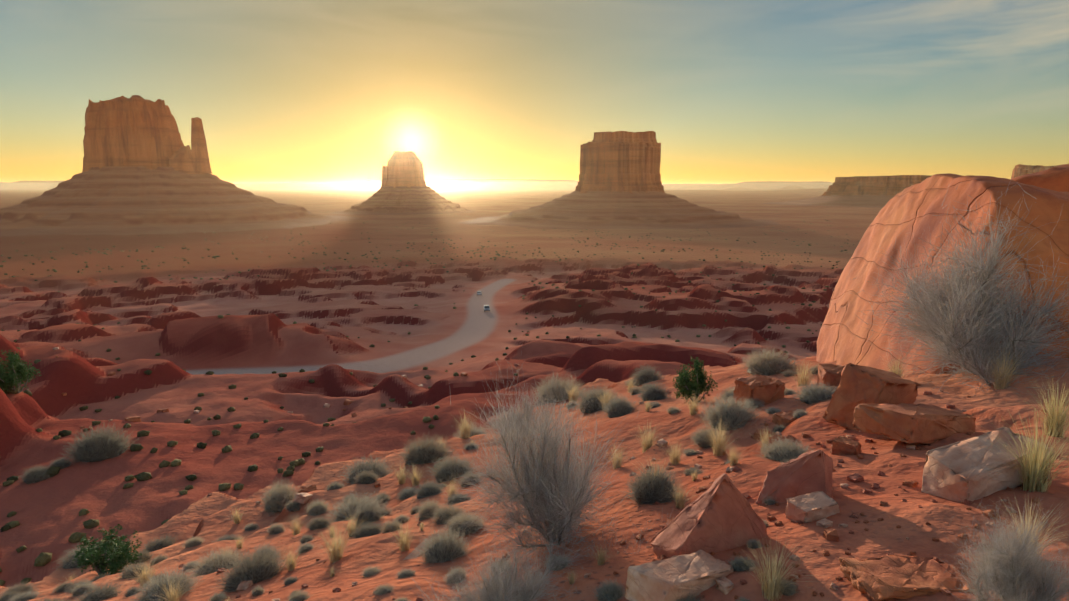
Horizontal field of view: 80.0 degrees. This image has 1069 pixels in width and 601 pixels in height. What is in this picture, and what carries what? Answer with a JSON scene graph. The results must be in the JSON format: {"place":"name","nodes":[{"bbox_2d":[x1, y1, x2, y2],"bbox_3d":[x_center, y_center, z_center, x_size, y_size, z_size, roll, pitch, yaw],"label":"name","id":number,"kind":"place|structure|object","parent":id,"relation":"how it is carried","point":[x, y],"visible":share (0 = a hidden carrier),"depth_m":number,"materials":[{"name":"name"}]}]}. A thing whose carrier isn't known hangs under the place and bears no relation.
{"place":"outdoors","nodes":[
{"label":"outdoors","id":0,"kind":"place"},
{"bbox_2d":[0,179,1068,600],"bbox_3d":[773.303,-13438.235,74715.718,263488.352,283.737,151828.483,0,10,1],"label":"terrain","id":1,"kind":"structure","parent":0,"point":[154,299],"depth_m":68.28,"materials":[{"name":"sand"}]},
{"bbox_2d":[0,350,40,392],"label":"juniper","id":2,"kind":"object","parent":1,"relation":"on","point":[16,377],"visible":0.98,"depth_m":50.83,"materials":[{"name":"green plant"}]},
{"bbox_2d":[0,581,41,594],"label":"sage","id":3,"kind":"object","parent":1,"relation":"on","point":[23,588],"visible":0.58,"depth_m":5.82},
{"bbox_2d":[8,589,39,600],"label":"sage","id":4,"kind":"object","parent":1,"relation":"on","point":[26,596],"visible":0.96,"depth_m":5.29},
{"bbox_2d":[17,464,54,483],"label":"sage","id":5,"kind":"object","parent":1,"relation":"on","point":[36,474],"visible":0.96,"depth_m":36.55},
{"bbox_2d":[47,457,71,468],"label":"sage","id":6,"kind":"object","parent":1,"relation":"on","point":[63,463],"visible":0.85,"depth_m":38.14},
{"bbox_2d":[50,544,103,573],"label":"sage","id":7,"kind":"object","parent":1,"relation":"on","point":[68,564],"visible":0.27,"depth_m":6.43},
{"bbox_2d":[68,580,97,597],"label":"sage","id":8,"kind":"object","parent":1,"relation":"on","point":[81,589],"visible":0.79,"depth_m":4.67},
{"bbox_2d":[75,580,122,600],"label":"sage","id":9,"kind":"object","parent":1,"relation":"on","point":[99,594],"visible":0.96,"depth_m":4.19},
{"bbox_2d":[61,423,140,465],"bbox_3d":[-27.177,9.152,39.876,4.489,3.223,4.136,-8,13,-37],"label":"sage","id":10,"kind":"object","parent":1,"relation":"on","point":[96,447],"visible":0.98,"depth_m":39.35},
{"bbox_2d":[71,524,141,575],"bbox_3d":[-3.850,2.272,5.742,0.538,0.451,0.641,-6,12,-32],"label":"juniper","id":11,"kind":"object","parent":1,"relation":"on","point":[117,555],"visible":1,"depth_m":5.69,"materials":[{"name":"green plant"}]},
{"bbox_2d":[82,95,183,171],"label":"butte","id":12,"kind":"object","parent":1,"relation":"on","point":[130,128],"visible":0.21,"depth_m":1518.45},
{"bbox_2d":[118,560,152,579],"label":"sage","id":13,"kind":"object","parent":1,"relation":"on","point":[126,573],"visible":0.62,"depth_m":4.97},
{"bbox_2d":[131,549,154,563],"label":"sage","id":14,"kind":"object","parent":1,"relation":"on","point":[145,556],"visible":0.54,"depth_m":5.95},
{"bbox_2d":[120,558,166,587],"bbox_3d":[-2.649,1.842,4.318,0.365,0.238,0.383,-2,10,-12],"label":"grass tuft","id":15,"kind":"object","parent":1,"relation":"on","point":[144,576],"visible":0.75,"depth_m":4.33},
{"bbox_2d":[140,531,182,552],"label":"sage","id":16,"kind":"object","parent":1,"relation":"on","point":[162,543],"visible":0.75,"depth_m":6.79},
{"bbox_2d":[126,564,206,600],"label":"sage","id":17,"kind":"object","parent":1,"relation":"on","point":[152,588],"visible":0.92,"depth_m":3.87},
{"bbox_2d":[147,573,202,600],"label":"grass tuft","id":18,"kind":"object","parent":1,"relation":"on","point":[171,597],"visible":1,"depth_m":3.71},
{"bbox_2d":[0,166,360,235],"bbox_3d":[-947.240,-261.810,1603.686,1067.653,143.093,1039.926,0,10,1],"label":"talus","id":19,"kind":"structure","parent":1,"relation":"on","point":[69,207],"depth_m":1406.22,"materials":[{"name":"stone"}]},
{"bbox_2d":[168,145,210,174],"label":"shoulder","id":20,"kind":"object","parent":1,"relation":"on","point":[185,164],"visible":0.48,"depth_m":1536.08},
{"bbox_2d":[182,536,204,547],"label":"sage","id":21,"kind":"object","parent":1,"relation":"on","point":[192,542],"visible":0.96,"depth_m":6.20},
{"bbox_2d":[191,117,211,172],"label":"thumb","id":22,"kind":"object","parent":1,"relation":"on","point":[202,162],"visible":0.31,"depth_m":1546.77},
{"bbox_2d":[187,543,243,576],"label":"sage","id":23,"kind":"object","parent":1,"relation":"on","point":[214,562],"visible":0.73,"depth_m":4.50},
{"bbox_2d":[208,541,287,595],"bbox_3d":[-1.713,1.659,3.871,0.404,0.332,0.569,6,12,32],"label":"sage","id":24,"kind":"object","parent":1,"relation":"on","point":[254,569],"visible":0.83,"depth_m":3.84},
{"bbox_2d":[267,522,284,534],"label":"sage","id":25,"kind":"object","parent":1,"relation":"on","point":[275,528],"visible":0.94,"depth_m":5.66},
{"bbox_2d":[257,477,298,515],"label":"sage","id":26,"kind":"object","parent":1,"relation":"on","point":[277,499],"visible":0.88,"depth_m":6.93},
{"bbox_2d":[283,500,302,512],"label":"sage","id":27,"kind":"object","parent":1,"relation":"on","point":[292,506],"visible":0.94,"depth_m":6.36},
{"bbox_2d":[275,541,312,571],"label":"grass tuft","id":28,"kind":"object","parent":1,"relation":"on","point":[291,562],"visible":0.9,"depth_m":3.93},
{"bbox_2d":[284,514,308,535],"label":"tuft","id":29,"kind":"object","parent":1,"relation":"on","point":[296,530],"visible":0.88,"depth_m":5.46,"materials":[{"name":"beige plant"}]},
{"bbox_2d":[288,589,310,600],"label":"sage","id":30,"kind":"object","parent":1,"relation":"on","point":[302,596],"visible":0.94,"depth_m":3.10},
{"bbox_2d":[293,492,312,503],"bbox_3d":[-2.341,2.005,6.455,0.121,0.086,0.154,10,-4,21],"label":"rock","id":31,"kind":"object","parent":1,"relation":"on","point":[302,498],"visible":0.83,"depth_m":6.41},
{"bbox_2d":[305,498,329,516],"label":"sage","id":32,"kind":"object","parent":1,"relation":"on","point":[317,508],"visible":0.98,"depth_m":6.08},
{"bbox_2d":[303,515,332,530],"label":"sage","id":33,"kind":"object","parent":1,"relation":"on","point":[319,523],"visible":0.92,"depth_m":5.23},
{"bbox_2d":[306,518,363,563],"bbox_3d":[-1.194,1.442,3.800,0.397,0.259,0.416,0,10,-1],"label":"tuft","id":34,"kind":"object","parent":1,"relation":"on","point":[336,554],"visible":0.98,"depth_m":3.80,"materials":[{"name":"beige plant"}]},
{"bbox_2d":[334,512,371,536],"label":"grass tuft","id":35,"kind":"object","parent":1,"relation":"on","point":[350,529],"visible":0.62,"depth_m":4.62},
{"bbox_2d":[326,489,392,522],"bbox_3d":[-1.607,1.920,5.833,0.624,0.340,0.743,7,13,35],"label":"sage","id":36,"kind":"object","parent":1,"relation":"on","point":[349,507],"visible":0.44,"depth_m":5.81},
{"bbox_2d":[352,469,380,484],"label":"sage","id":37,"kind":"object","parent":1,"relation":"on","point":[366,478],"visible":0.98,"depth_m":6.76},
{"bbox_2d":[337,453,395,485],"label":"sage","id":38,"kind":"object","parent":1,"relation":"on","point":[375,467],"visible":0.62,"depth_m":7.62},
{"bbox_2d":[350,520,382,537],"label":"sage","id":39,"kind":"object","parent":1,"relation":"on","point":[368,530],"visible":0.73,"depth_m":4.49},
{"bbox_2d":[350,499,385,526],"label":"sage","id":40,"kind":"object","parent":1,"relation":"on","point":[373,514],"visible":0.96,"depth_m":4.87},
{"bbox_2d":[360,566,382,577],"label":"sage","id":41,"kind":"object","parent":1,"relation":"on","point":[371,571],"visible":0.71,"depth_m":3.41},
{"bbox_2d":[373,582,394,595],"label":"sage","id":42,"kind":"object","parent":1,"relation":"on","point":[382,589],"visible":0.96,"depth_m":2.92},
{"bbox_2d":[380,518,405,533],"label":"sage","id":43,"kind":"object","parent":1,"relation":"on","point":[392,526],"visible":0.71,"depth_m":4.20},
{"bbox_2d":[388,465,412,483],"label":"tuft","id":44,"kind":"object","parent":1,"relation":"on","point":[401,479],"visible":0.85,"depth_m":6.62,"materials":[{"name":"beige plant"}]},
{"bbox_2d":[331,186,474,214],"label":"talus","id":45,"kind":"structure","parent":1,"relation":"on","point":[397,197],"depth_m":2190.35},
{"bbox_2d":[381,520,427,551],"bbox_3d":[-0.776,1.389,3.765,0.319,0.199,0.305,-7,12,-35],"label":"tuft","id":46,"kind":"object","parent":1,"relation":"on","point":[404,544],"visible":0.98,"depth_m":3.77,"materials":[{"name":"beige plant"}]},
{"bbox_2d":[386,151,425,187],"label":"butte","id":47,"kind":"object","parent":1,"relation":"on","point":[399,169],"visible":0.71,"depth_m":2235.78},
{"bbox_2d":[396,485,418,500],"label":"sage","id":48,"kind":"object","parent":1,"relation":"on","point":[406,493],"visible":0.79,"depth_m":6.11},
{"bbox_2d":[404,464,429,485],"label":"grass tuft","id":49,"kind":"object","parent":1,"relation":"on","point":[415,480],"visible":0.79,"depth_m":6.44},
{"bbox_2d":[403,536,435,559],"bbox_3d":[-0.666,1.466,3.718,0.068,0.047,0.344,4,11,21],"label":"rock","id":50,"kind":"object","parent":1,"relation":"on","point":[411,555],"visible":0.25,"depth_m":3.69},
{"bbox_2d":[394,433,453,466],"bbox_3d":[-1.254,1.783,7.371,0.701,0.516,0.760,8,13,36],"label":"sage","id":51,"kind":"object","parent":1,"relation":"on","point":[419,453],"visible":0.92,"depth_m":7.27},
{"bbox_2d":[410,479,445,499],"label":"sage","id":52,"kind":"object","parent":1,"relation":"on","point":[430,489],"visible":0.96,"depth_m":5.66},
{"bbox_2d":[413,496,443,520],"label":"sage","id":53,"kind":"object","parent":1,"relation":"on","point":[426,511],"visible":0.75,"depth_m":4.57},
{"bbox_2d":[0,211,863,585],"bbox_3d":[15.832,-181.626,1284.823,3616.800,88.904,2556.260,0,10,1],"label":"shrubs","id":54,"kind":"object","parent":1,"relation":"on","point":[42,559],"visible":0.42,"depth_m":46.44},
{"bbox_2d":[412,526,473,565],"bbox_3d":[-0.491,1.369,3.522,0.361,0.257,0.384,-9,14,-42],"label":"sage","id":55,"kind":"object","parent":1,"relation":"on","point":[441,549],"visible":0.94,"depth_m":3.49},
{"bbox_2d":[428,499,466,524],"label":"sage","id":56,"kind":"object","parent":1,"relation":"on","point":[444,514],"visible":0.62,"depth_m":4.29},
{"bbox_2d":[421,451,476,482],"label":"sage","id":57,"kind":"object","parent":1,"relation":"on","point":[449,468],"visible":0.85,"depth_m":6.36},
{"bbox_2d":[444,565,467,583],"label":"sage","id":58,"kind":"object","parent":1,"relation":"on","point":[463,573],"visible":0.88,"depth_m":3.10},
{"bbox_2d":[444,491,473,505],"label":"sage","id":59,"kind":"object","parent":1,"relation":"on","point":[455,499],"visible":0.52,"depth_m":4.97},
{"bbox_2d":[448,408,481,438],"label":"tuft","id":60,"kind":"object","parent":1,"relation":"on","point":[463,428],"visible":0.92,"depth_m":9.06,"materials":[{"name":"beige plant"}]},
{"bbox_2d":[441,510,490,536],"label":"sage","id":61,"kind":"object","parent":1,"relation":"on","point":[457,522],"visible":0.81,"depth_m":3.97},
{"bbox_2d":[457,469,483,487],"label":"sage","id":62,"kind":"object","parent":1,"relation":"on","point":[469,479],"visible":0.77,"depth_m":5.83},
{"bbox_2d":[453,422,491,438],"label":"sage","id":63,"kind":"object","parent":1,"relation":"on","point":[472,433],"visible":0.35,"depth_m":9.72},
{"bbox_2d":[410,504,595,600],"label":"shrub","id":64,"kind":"object","parent":1,"relation":"on","point":[533,583],"visible":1,"depth_m":2.46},
{"bbox_2d":[477,390,554,441],"bbox_3d":[-0.180,1.706,8.802,1.261,1.155,1.031,-2,10,-11],"label":"shrub","id":65,"kind":"object","parent":1,"relation":"on","point":[521,415],"visible":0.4,"depth_m":8.77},
{"bbox_2d":[542,550,572,570],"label":"sage","id":66,"kind":"object","parent":1,"relation":"on","point":[564,565],"visible":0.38,"depth_m":2.96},
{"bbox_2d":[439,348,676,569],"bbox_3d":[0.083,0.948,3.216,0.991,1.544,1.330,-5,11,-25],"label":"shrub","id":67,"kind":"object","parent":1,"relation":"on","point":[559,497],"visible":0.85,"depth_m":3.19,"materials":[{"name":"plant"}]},
{"bbox_2d":[530,372,587,405],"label":"sage","id":68,"kind":"object","parent":1,"relation":"on","point":[557,393],"visible":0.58,"depth_m":13.01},
{"bbox_2d":[572,385,624,414],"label":"sage","id":69,"kind":"object","parent":1,"relation":"on","point":[591,403],"visible":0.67,"depth_m":9.62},
{"bbox_2d":[586,544,619,564],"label":"tuft","id":70,"kind":"object","parent":1,"relation":"on","point":[601,557],"visible":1,"depth_m":2.80,"materials":[{"name":"beige plant"}]},
{"bbox_2d":[592,578,625,600],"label":"sage","id":71,"kind":"object","parent":1,"relation":"on","point":[614,594],"visible":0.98,"depth_m":2.46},
{"bbox_2d":[598,441,629,468],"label":"grass tuft","id":72,"kind":"object","parent":1,"relation":"on","point":[616,465],"visible":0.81,"depth_m":5.02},
{"bbox_2d":[600,392,638,417],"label":"sage","id":73,"kind":"object","parent":1,"relation":"on","point":[620,406],"visible":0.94,"depth_m":8.37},
{"bbox_2d":[459,191,780,228],"bbox_3d":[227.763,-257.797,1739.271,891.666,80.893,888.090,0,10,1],"label":"butte base slope","id":74,"kind":"structure","parent":1,"relation":"on","point":[651,219],"depth_m":1548.52,"materials":[{"name":"stone"}]},
{"bbox_2d":[627,365,665,385],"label":"sage","id":75,"kind":"object","parent":1,"relation":"on","point":[644,376],"visible":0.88,"depth_m":11.92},
{"bbox_2d":[627,422,670,452],"bbox_3d":[1.001,1.193,5.566,0.500,0.311,0.477,-1,10,-5],"label":"grass tuft","id":76,"kind":"object","parent":1,"relation":"on","point":[647,444],"visible":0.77,"depth_m":5.60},
{"bbox_2d":[620,461,685,505],"bbox_3d":[0.683,1.074,3.628,0.383,0.317,0.476,8,13,38],"label":"sage","id":77,"kind":"object","parent":1,"relation":"on","point":[649,489],"visible":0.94,"depth_m":3.58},
{"bbox_2d":[636,380,670,401],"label":"sage","id":78,"kind":"object","parent":1,"relation":"on","point":[653,393],"visible":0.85,"depth_m":8.93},
{"bbox_2d":[656,439,695,464],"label":"grass tuft","id":79,"kind":"object","parent":1,"relation":"on","point":[674,457],"visible":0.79,"depth_m":4.71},
{"bbox_2d":[625,550,733,600],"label":"rock","id":80,"kind":"object","parent":1,"relation":"on","point":[672,578],"visible":0.88,"depth_m":2.33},
{"bbox_2d":[666,485,699,508],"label":"grass tuft","id":81,"kind":"object","parent":1,"relation":"on","point":[680,501],"visible":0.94,"depth_m":3.38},
{"bbox_2d":[672,356,717,403],"bbox_3d":[1.941,1.017,7.906,0.621,0.692,0.453,-4,11,-21],"label":"juniper","id":82,"kind":"object","parent":1,"relation":"on","point":[697,385],"visible":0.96,"depth_m":7.86,"materials":[{"name":"green plant"}]},
{"bbox_2d":[684,392,712,415],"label":"tuft","id":83,"kind":"object","parent":1,"relation":"on","point":[693,408],"visible":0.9,"depth_m":6.22,"materials":[{"name":"beige plant"}]},
{"bbox_2d":[689,425,727,448],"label":"sage","id":84,"kind":"object","parent":1,"relation":"on","point":[701,438],"visible":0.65,"depth_m":5.19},
{"bbox_2d":[650,473,767,557],"bbox_3d":[0.750,0.919,2.772,0.456,0.409,0.347,-3,11,-19],"label":"rock","id":85,"kind":"object","parent":1,"relation":"on","point":[716,516],"visible":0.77,"depth_m":2.67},
{"bbox_2d":[697,416,749,455],"bbox_3d":[1.413,1.020,4.771,0.509,0.310,0.469,5,11,25],"label":"grass tuft","id":86,"kind":"object","parent":1,"relation":"on","point":[718,450],"visible":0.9,"depth_m":4.79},
{"bbox_2d":[716,577,733,594],"bbox_3d":[0.701,1.052,2.338,0.052,0.037,0.066,-5,8,-22],"label":"rock","id":87,"kind":"object","parent":1,"relation":"on","point":[725,585],"visible":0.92,"depth_m":2.33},
{"bbox_2d":[694,392,762,430],"bbox_3d":[1.737,1.032,5.591,0.662,0.469,0.626,0,10,0],"label":"sage","id":88,"kind":"object","parent":1,"relation":"on","point":[739,416],"visible":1,"depth_m":5.52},
{"bbox_2d":[721,444,751,465],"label":"grass tuft","id":89,"kind":"object","parent":1,"relation":"on","point":[733,460],"visible":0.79,"depth_m":3.92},
{"bbox_2d":[727,555,758,571],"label":"sage","id":90,"kind":"object","parent":1,"relation":"on","point":[741,564],"visible":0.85,"depth_m":2.44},
{"bbox_2d":[733,374,784,405],"bbox_3d":[2.160,0.913,6.152,0.433,0.327,0.375,-4,11,-21],"label":"rock","id":91,"kind":"object","parent":1,"relation":"on","point":[767,390],"visible":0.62,"depth_m":6.05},
{"bbox_2d":[737,345,802,375],"bbox_3d":[3.501,0.965,9.404,1.049,0.617,1.084,-3,11,-17],"label":"sage","id":92,"kind":"object","parent":1,"relation":"on","point":[766,363],"visible":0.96,"depth_m":9.27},
{"bbox_2d":[733,536,822,600],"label":"grass tuft","id":93,"kind":"object","parent":1,"relation":"on","point":[770,585],"visible":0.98,"depth_m":2.24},
{"bbox_2d":[750,435,813,462],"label":"sage","id":94,"kind":"object","parent":1,"relation":"on","point":[781,451],"visible":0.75,"depth_m":3.93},
{"bbox_2d":[772,409,804,424],"bbox_3d":[2.191,0.995,5.357,0.328,0.090,0.218,-4,11,-21],"label":"rock","id":95,"kind":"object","parent":1,"relation":"on","point":[781,418],"depth_m":5.32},
{"bbox_2d":[778,577,799,595],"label":"sage","id":96,"kind":"object","parent":1,"relation":"on","point":[791,591],"visible":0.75,"depth_m":2.25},
{"bbox_2d":[756,450,832,503],"bbox_3d":[1.307,0.867,3.162,0.345,0.321,0.248,6,12,31],"label":"wedge","id":97,"kind":"object","parent":1,"relation":"on","point":[807,472],"visible":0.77,"depth_m":3.10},
{"bbox_2d":[784,357,821,386],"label":"grass tuft","id":98,"kind":"object","parent":1,"relation":"on","point":[803,379],"visible":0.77,"depth_m":6.93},
{"bbox_2d":[789,380,835,403],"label":"sage","id":99,"kind":"object","parent":1,"relation":"on","point":[812,394],"visible":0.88,"depth_m":5.64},
{"bbox_2d":[785,491,839,522],"bbox_3d":[1.261,0.946,2.888,0.237,0.102,0.138,-4,11,-23],"label":"rock","id":100,"kind":"object","parent":1,"relation":"on","point":[811,507],"visible":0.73,"depth_m":2.85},
{"bbox_2d":[761,194,893,207],"bbox_3d":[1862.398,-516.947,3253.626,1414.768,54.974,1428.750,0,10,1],"label":"mesa base slope","id":101,"kind":"structure","parent":1,"relation":"on","point":[845,201],"depth_m":3012.86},
{"bbox_2d":[821,175,931,196],"bbox_3d":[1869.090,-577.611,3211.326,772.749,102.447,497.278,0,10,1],"label":"mesa","id":102,"kind":"structure","parent":101,"relation":"on","point":[876,183],"depth_m":3063.54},
{"bbox_2d":[817,364,844,386],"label":"block","id":103,"kind":"structure","parent":1,"relation":"on","point":[829,374],"depth_m":6.47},
{"bbox_2d":[823,528,838,541],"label":"rock","id":104,"kind":"object","parent":1,"relation":"on","point":[830,534],"visible":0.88,"depth_m":2.60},
{"bbox_2d":[831,436,861,454],"bbox_3d":[1.965,0.963,3.999,0.163,0.181,0.139,10,14,43],"label":"block","id":105,"kind":"object","parent":1,"relation":"on","point":[842,445],"depth_m":3.96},
{"bbox_2d":[822,363,917,430],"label":"block","id":106,"kind":"structure","parent":1,"relation":"on","point":[858,384],"depth_m":4.62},
{"bbox_2d":[880,355,911,377],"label":"grass tuft","id":107,"kind":"object","parent":1,"relation":"on","point":[896,371],"visible":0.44,"depth_m":6.10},
{"bbox_2d":[839,555,985,600],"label":"rock","id":108,"kind":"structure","parent":1,"relation":"on","point":[890,577],"depth_m":2.14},
{"bbox_2d":[852,403,975,443],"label":"slab","id":109,"kind":"structure","parent":1,"relation":"on","point":[922,423],"depth_m":4.00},
{"bbox_2d":[816,173,1068,373],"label":"boulder","id":110,"kind":"object","parent":1,"relation":"on","point":[910,215],"visible":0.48,"depth_m":7.74,"materials":[{"name":"stone"}]},
{"bbox_2d":[849,179,1068,395],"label":"shrub","id":111,"kind":"object","parent":1,"relation":"on","point":[963,320],"visible":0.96,"depth_m":5.62,"materials":[{"name":"plant"}]},
{"bbox_2d":[921,427,1049,501],"bbox_3d":[2.106,0.797,2.982,0.520,0.225,0.274,-15,13,-11],"label":"rock","id":112,"kind":"object","parent":1,"relation":"on","point":[960,471],"visible":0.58,"depth_m":2.91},
{"bbox_2d":[941,488,1068,600],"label":"shrub","id":113,"kind":"object","parent":1,"relation":"on","point":[1008,571],"visible":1,"depth_m":1.86,"materials":[{"name":"plant"}]},
{"bbox_2d":[977,348,1034,389],"bbox_3d":[3.824,0.543,5.229,0.556,0.367,0.603,-5,11,-26],"label":"grass tuft","id":114,"kind":"object","parent":1,"relation":"on","point":[1004,380],"visible":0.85,"depth_m":5.20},
{"bbox_2d":[967,496,1068,556],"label":"grass tuft","id":115,"kind":"object","parent":1,"relation":"on","point":[1029,526],"visible":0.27,"depth_m":2.27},
{"bbox_2d":[972,406,1068,491],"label":"grass tuft","id":116,"kind":"object","parent":1,"relation":"on","point":[1035,473],"visible":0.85,"depth_m":2.79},
{"bbox_2d":[1006,375,1068,437],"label":"grass tuft","id":117,"kind":"object","parent":1,"relation":"on","point":[1055,419],"visible":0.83,"depth_m":3.70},
{"bbox_2d":[1012,164,1068,191],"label":"boulder","id":118,"kind":"object","parent":1,"relation":"on","point":[1055,178],"visible":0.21,"depth_m":10.95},
{"bbox_2d":[575,141,664,193],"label":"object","id":119,"kind":"object","parent":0,"point":[644,164],"visible":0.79,"depth_m":1653.86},
{"bbox_2d":[592,131,658,147],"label":"cap","id":120,"kind":"object","parent":119,"relation":"on","point":[631,137],"depth_m":1648.75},
{"bbox_2d":[1011,164,1063,178],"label":"mesa","id":121,"kind":"structure","parent":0,"point":[1019,169],"depth_m":3542.77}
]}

